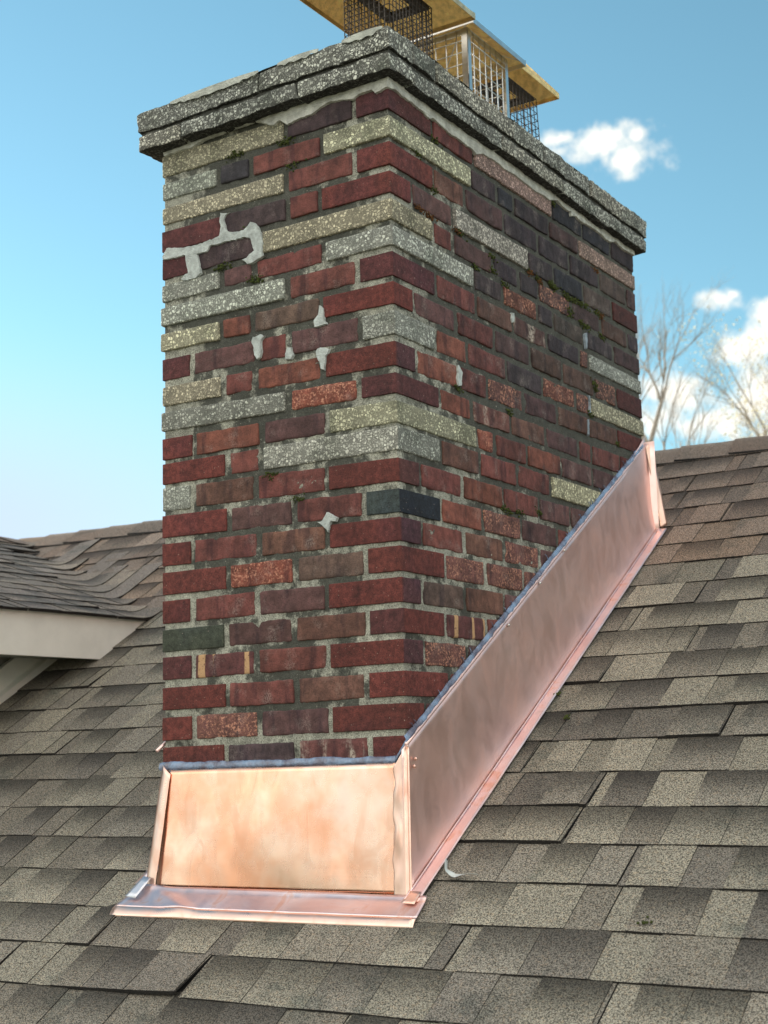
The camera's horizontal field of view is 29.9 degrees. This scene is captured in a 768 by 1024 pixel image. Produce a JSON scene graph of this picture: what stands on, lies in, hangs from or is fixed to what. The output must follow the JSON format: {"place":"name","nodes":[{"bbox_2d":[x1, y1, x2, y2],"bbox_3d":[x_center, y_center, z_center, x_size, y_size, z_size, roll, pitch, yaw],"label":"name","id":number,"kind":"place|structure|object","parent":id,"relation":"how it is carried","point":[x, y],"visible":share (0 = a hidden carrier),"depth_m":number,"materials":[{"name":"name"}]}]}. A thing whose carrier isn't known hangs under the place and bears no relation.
{"place":"outdoors","nodes":[
{"label":"outdoors","id":0,"kind":"place"},
{"bbox_2d":[0,436,767,1023],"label":"house","id":1,"kind":"structure","parent":0,"point":[622,802],"depth_m":3.40,"materials":[{"name":"grey asphalt"}]},
{"bbox_2d":[137,26,646,762],"bbox_3d":[0.130,-0.112,4.249,0.827,2.270,1.634,-7,-11,32],"label":"brick chimney","id":2,"kind":"object","parent":1,"relation":"on","point":[401,426],"visible":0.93,"depth_m":3.66,"materials":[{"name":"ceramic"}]},
{"bbox_2d":[300,0,474,58],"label":"flue cap","id":3,"kind":"object","parent":2,"relation":"on","point":[413,20],"visible":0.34,"depth_m":4.24,"materials":[{"name":"metal"}]},
{"bbox_2d":[110,437,666,927],"bbox_3d":[0.138,0.374,4.138,0.874,1.375,1.733,-7,-11,32],"label":"copper flashing","id":4,"kind":"object","parent":2,"relation":"attached to","point":[366,841],"visible":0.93,"depth_m":3.49,"materials":[{"name":"metal"}]},
{"bbox_2d":[411,19,525,117],"bbox_3d":[0.231,-1.294,4.570,0.330,0.446,0.355,-7,-11,32],"label":"flue cap","id":5,"kind":"object","parent":2,"relation":"on","point":[468,54],"visible":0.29,"depth_m":4.55,"materials":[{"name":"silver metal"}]},
{"bbox_2d":[472,64,558,139],"bbox_3d":[0.405,-1.328,4.922,0.277,0.617,0.351,-7,-11,32],"label":"flue cap","id":6,"kind":"object","parent":2,"relation":"on","point":[529,88],"visible":0.27,"depth_m":4.97,"materials":[{"name":"metal"}]},
{"bbox_2d":[445,858,477,876],"bbox_3d":[0.163,0.794,3.208,0.032,0.039,0.106,5,-11,-36],"label":"plastic scrap","id":7,"kind":"object","parent":1,"relation":"on","point":[451,873],"visible":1,"depth_m":3.21,"materials":[{"name":"white plastic"}]},
{"bbox_2d":[636,916,652,924],"bbox_3d":[0.515,0.807,2.841,0.028,0.016,0.024,1,-10,-15],"label":"moss crumb","id":8,"kind":"object","parent":1,"relation":"on","point":[646,922],"visible":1,"depth_m":2.84,"materials":[{"name":"green plant"}]},
{"bbox_2d":[0,0,767,538],"label":"sky","id":9,"kind":"structure","parent":0,"point":[662,105],"materials":[{"name":"blue"}]},
{"bbox_2d":[633,273,745,449],"bbox_3d":[5.022,2.525,25.335,3.476,14.731,4.655,-7,-11,32],"label":"bare tree","id":10,"kind":"object","parent":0,"point":[658,411],"visible":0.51,"depth_m":25.91,"materials":[{"name":"brown plant"}]},
{"bbox_2d":[657,302,767,440],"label":"budding tree","id":11,"kind":"object","parent":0,"point":[749,424],"visible":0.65,"depth_m":39.04,"materials":[{"name":"brown plant"}]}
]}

